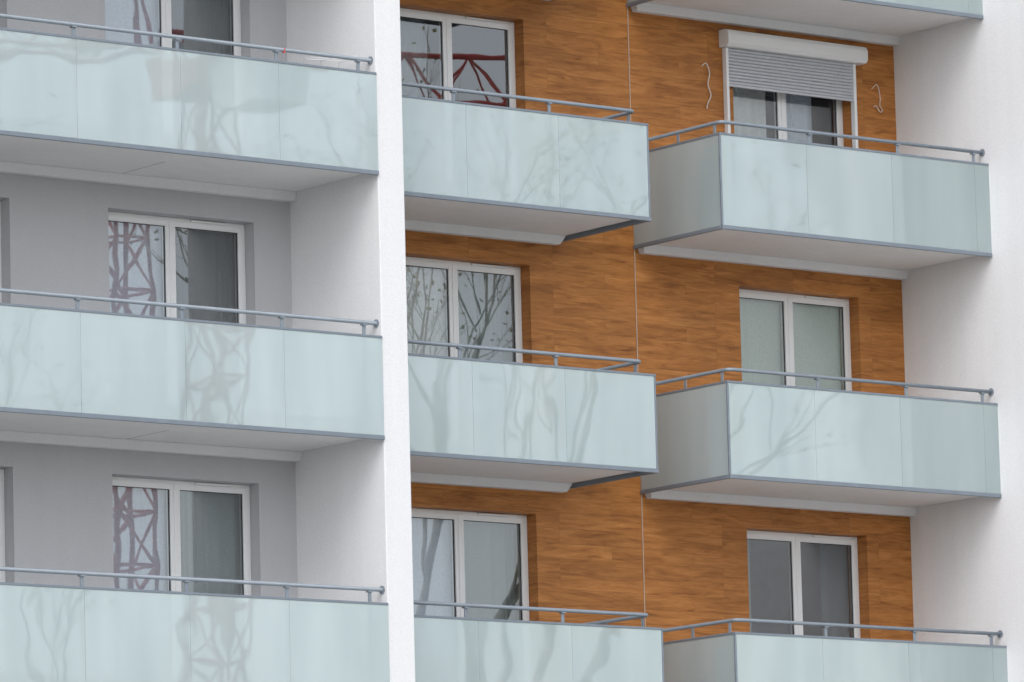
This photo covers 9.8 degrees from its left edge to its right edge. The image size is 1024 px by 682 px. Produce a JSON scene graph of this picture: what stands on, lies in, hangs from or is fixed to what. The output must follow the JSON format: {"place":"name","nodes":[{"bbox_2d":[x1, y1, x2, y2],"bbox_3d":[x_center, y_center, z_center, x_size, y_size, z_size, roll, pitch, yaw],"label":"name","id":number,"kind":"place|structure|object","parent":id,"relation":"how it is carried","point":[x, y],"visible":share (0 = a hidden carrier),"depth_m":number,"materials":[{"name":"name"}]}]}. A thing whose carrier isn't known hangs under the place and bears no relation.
{"place":"outdoors","nodes":[
{"label":"outdoors","id":0,"kind":"place"},
{"bbox_2d":[161,227,162,309],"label":"room","id":1,"kind":"object","parent":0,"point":[161,251],"visible":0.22,"depth_m":68.42,"materials":[{"name":"paint"}]},
{"bbox_2d":[893,0,1023,681],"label":"side walls","id":2,"kind":"structure","parent":0,"point":[959,84],"depth_m":71.86,"materials":[{"name":"white paint"}]},
{"bbox_2d":[626,0,982,45],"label":"balcony","id":3,"kind":"structure","parent":2,"relation":"attached to","point":[886,22],"depth_m":71.84,"materials":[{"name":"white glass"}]},
{"bbox_2d":[633,120,991,279],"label":"balcony","id":4,"kind":"structure","parent":2,"relation":"attached to","point":[757,201],"depth_m":70.44,"materials":[{"name":"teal glass"}]},
{"bbox_2d":[640,368,1000,516],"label":"balcony","id":5,"kind":"structure","parent":2,"relation":"attached to","point":[730,442],"depth_m":69.97,"materials":[{"name":"teal glass"}]},
{"bbox_2d":[663,618,1007,681],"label":"balcony","id":6,"kind":"structure","parent":2,"relation":"attached to","point":[730,656],"depth_m":69.35,"materials":[{"name":"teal glass"}]},
{"label":"pavement","id":7,"kind":"structure","parent":0,"visible":0},
{"bbox_2d":[0,0,297,597],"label":"grey render wall","id":8,"kind":"structure","parent":7,"relation":"on","point":[58,502],"depth_m":64.62,"materials":[{"name":"grey paint"}]},
{"bbox_2d":[0,201,1,302],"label":"frame","id":9,"kind":"object","parent":8,"relation":"attached to","point":[0,258],"visible":0.26,"depth_m":64.14,"materials":[{"name":"white plastic"}]},
{"bbox_2d":[0,469,4,581],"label":"frame","id":10,"kind":"object","parent":8,"relation":"attached to","point":[2,539],"visible":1,"depth_m":63.70,"materials":[{"name":"white plastic"}]},
{"bbox_2d":[108,211,245,323],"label":"frame","id":11,"kind":"object","parent":8,"relation":"attached to","point":[168,225],"visible":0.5,"depth_m":65.54,"materials":[{"name":"white plastic"}]},
{"bbox_2d":[108,222,162,316],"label":"curtain","id":12,"kind":"object","parent":11,"relation":"hanging from","point":[135,262],"visible":0.38,"depth_m":65.36,"materials":[{"name":"white fabric"}]},
{"bbox_2d":[175,228,235,322],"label":"curtain","id":13,"kind":"object","parent":11,"relation":"hanging from","point":[205,268],"visible":0.34,"depth_m":65.92,"materials":[{"name":"grey fabric"}]},
{"bbox_2d":[112,476,251,594],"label":"frame","id":14,"kind":"object","parent":8,"relation":"attached to","point":[173,488],"visible":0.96,"depth_m":65.11,"materials":[{"name":"white plastic"}]},
{"bbox_2d":[112,486,166,590],"bbox_3d":[-4.095,2.654,64.779,0.890,2.265,0.027,5,-11,-37],"label":"curtain","id":15,"kind":"object","parent":14,"relation":"hanging from","point":[139,533],"visible":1,"depth_m":64.92,"materials":[{"name":"white fabric"}]},
{"bbox_2d":[180,491,240,594],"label":"curtain","id":16,"kind":"object","parent":14,"relation":"hanging from","point":[210,534],"visible":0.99,"depth_m":65.47,"materials":[{"name":"grey fabric"}]},
{"bbox_2d":[0,13,378,201],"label":"balcony","id":17,"kind":"structure","parent":8,"relation":"attached to","point":[77,108],"depth_m":63.91,"materials":[{"name":"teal glass"}]},
{"bbox_2d":[302,56,356,67],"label":"drying rack","id":18,"kind":"object","parent":17,"relation":"on","point":[321,59],"visible":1,"depth_m":65.34,"materials":[{"name":"white plastic"}]},
{"bbox_2d":[0,288,384,461],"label":"balcony","id":19,"kind":"structure","parent":8,"relation":"attached to","point":[77,377],"depth_m":63.44,"materials":[{"name":"teal glass"}]},
{"bbox_2d":[0,567,389,681],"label":"balcony","id":20,"kind":"structure","parent":8,"relation":"attached to","point":[63,633],"depth_m":62.73,"materials":[{"name":"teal glass"}]},
{"bbox_2d":[158,0,240,55],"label":"frame","id":21,"kind":"object","parent":8,"relation":"attached to","point":[164,18],"depth_m":65.92,"materials":[{"name":"white plastic"}]},
{"bbox_2d":[105,0,157,45],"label":"curtain","id":22,"kind":"object","parent":21,"relation":"hanging from","point":[141,15],"depth_m":65.77,"materials":[{"name":"white fabric"}]},
{"bbox_2d":[171,0,230,54],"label":"curtain","id":23,"kind":"object","parent":21,"relation":"hanging from","point":[208,19],"depth_m":66.34,"materials":[{"name":"grey fabric"}]},
{"bbox_2d":[286,0,414,681],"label":"white fin wall","id":24,"kind":"structure","parent":7,"relation":"on","point":[353,498],"depth_m":65.27,"materials":[{"name":"white paint"}]},
{"bbox_2d":[400,0,913,641],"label":"wood clad wall","id":25,"kind":"structure","parent":7,"relation":"on","point":[688,560],"depth_m":70.45,"materials":[{"name":"brown wood"}]},
{"bbox_2d":[400,8,515,107],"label":"frame","id":26,"kind":"object","parent":25,"relation":"on","point":[445,21],"visible":0.41,"depth_m":69.42,"materials":[{"name":"white plastic"}]},
{"bbox_2d":[406,256,522,362],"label":"frame","id":27,"kind":"object","parent":25,"relation":"on","point":[451,268],"visible":0.3,"depth_m":68.98,"materials":[{"name":"white plastic"}]},
{"bbox_2d":[406,266,446,355],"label":"blind","id":28,"kind":"object","parent":27,"relation":"attached to","point":[426,306],"visible":0.21,"depth_m":68.79,"materials":[{"name":"white fabric"}]},
{"bbox_2d":[426,21,505,106],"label":"room","id":29,"kind":"object","parent":25,"relation":"attached to","point":[478,59],"visible":0.09,"depth_m":71.49,"materials":[{"name":"paint"}]},
{"bbox_2d":[400,18,427,97],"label":"curtain","id":30,"kind":"object","parent":29,"relation":"hanging from","point":[413,35],"visible":0.15,"depth_m":69.40,"materials":[{"name":"white fabric"}]},
{"bbox_2d":[411,508,528,620],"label":"frame","id":31,"kind":"object","parent":25,"relation":"on","point":[457,518],"visible":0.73,"depth_m":68.55,"materials":[{"name":"white plastic"}]},
{"bbox_2d":[412,518,452,616],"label":"curtain","id":32,"kind":"object","parent":31,"relation":"hanging from","point":[432,559],"visible":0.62,"depth_m":68.40,"materials":[{"name":"white fabric"}]},
{"bbox_2d":[509,276,512,361],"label":"room","id":33,"kind":"object","parent":25,"relation":"attached to","point":[510,316],"visible":0.08,"depth_m":70.67,"materials":[{"name":"paint"}]},
{"bbox_2d":[458,271,510,361],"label":"curtain","id":34,"kind":"object","parent":33,"relation":"hanging from","point":[484,308],"visible":0.36,"depth_m":69.50,"materials":[{"name":"white fabric"}]},
{"bbox_2d":[514,524,518,619],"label":"room","id":35,"kind":"object","parent":25,"relation":"attached to","point":[516,569],"visible":0.14,"depth_m":70.24,"materials":[{"name":"paint"}]},
{"bbox_2d":[464,521,515,619],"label":"curtain","id":36,"kind":"object","parent":35,"relation":"hanging from","point":[489,553],"visible":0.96,"depth_m":69.02,"materials":[{"name":"white fabric"}]},
{"bbox_2d":[402,82,651,244],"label":"balcony","id":37,"kind":"structure","parent":25,"relation":"attached to","point":[548,177],"depth_m":67.73,"materials":[{"name":"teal glass"}]},
{"bbox_2d":[407,339,658,492],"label":"balcony","id":38,"kind":"structure","parent":25,"relation":"attached to","point":[555,427],"depth_m":67.28,"materials":[{"name":"teal glass"}]},
{"bbox_2d":[413,600,663,681],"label":"balcony","id":39,"kind":"structure","parent":25,"relation":"attached to","point":[465,648],"depth_m":66.68,"materials":[{"name":"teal glass"}]},
{"bbox_2d":[627,0,645,626],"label":"expansion joint strip","id":40,"kind":"object","parent":25,"relation":"attached to","point":[636,319],"depth_m":70.34,"materials":[{"name":"metal"}]},
{"bbox_2d":[701,63,711,108],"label":"cable","id":41,"kind":"object","parent":25,"relation":"attached to","point":[708,84],"visible":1,"depth_m":71.46,"materials":[{"name":"grey plastic"}]},
{"bbox_2d":[740,298,782,384],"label":"roller blind","id":42,"kind":"object","parent":25,"relation":"attached to","point":[760,329],"visible":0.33,"depth_m":71.83,"materials":[{"name":"fabric"}]},
{"bbox_2d":[734,52,843,146],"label":"frame","id":43,"kind":"object","parent":25,"relation":"on","point":[780,120],"visible":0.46,"depth_m":72.41,"materials":[{"name":"white plastic"}]},
{"bbox_2d":[732,61,765,136],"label":"curtain","id":44,"kind":"object","parent":43,"relation":"hanging from","point":[749,105],"visible":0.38,"depth_m":72.21,"materials":[{"name":"white fabric"}]},
{"bbox_2d":[785,68,811,142],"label":"curtain","id":45,"kind":"object","parent":43,"relation":"hanging from","point":[798,111],"visible":0.3,"depth_m":72.70,"materials":[{"name":"white fabric"}]},
{"bbox_2d":[719,29,867,147],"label":"roller shutter","id":46,"kind":"object","parent":25,"relation":"attached to","point":[789,49],"visible":0.87,"depth_m":72.20,"materials":[{"name":"white plastic"}]},
{"bbox_2d":[739,289,851,390],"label":"frame","id":47,"kind":"object","parent":25,"relation":"on","point":[786,300],"visible":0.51,"depth_m":72.03,"materials":[{"name":"white plastic"}]},
{"bbox_2d":[765,66,833,144],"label":"room","id":48,"kind":"object","parent":25,"relation":"attached to","point":[822,114],"visible":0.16,"depth_m":74.28,"materials":[{"name":"paint"}]},
{"bbox_2d":[749,540,850,637],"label":"room","id":49,"kind":"object","parent":25,"relation":"attached to","point":[769,580],"visible":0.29,"depth_m":74.19,"materials":[{"name":"paint"}]},
{"bbox_2d":[820,544,849,637],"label":"curtain","id":50,"kind":"object","parent":49,"relation":"hanging from","point":[834,584],"visible":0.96,"depth_m":72.14,"materials":[{"name":"grey fabric"}]},
{"bbox_2d":[747,530,859,637],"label":"frame","id":51,"kind":"object","parent":25,"relation":"on","point":[794,540],"visible":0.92,"depth_m":71.60,"materials":[{"name":"white plastic"}]},
{"bbox_2d":[747,539,751,631],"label":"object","id":52,"kind":"object","parent":51,"relation":"hanging from","point":[749,584],"visible":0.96,"depth_m":71.37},
{"bbox_2d":[792,303,841,389],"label":"roller blind","id":53,"kind":"object","parent":25,"relation":"attached to","point":[817,340],"visible":0.36,"depth_m":72.37,"materials":[{"name":"fabric"}]},
{"bbox_2d":[872,84,882,112],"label":"cable","id":54,"kind":"object","parent":25,"relation":"attached to","point":[880,98],"visible":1,"depth_m":73.10,"materials":[{"name":"grey plastic"}]}
]}

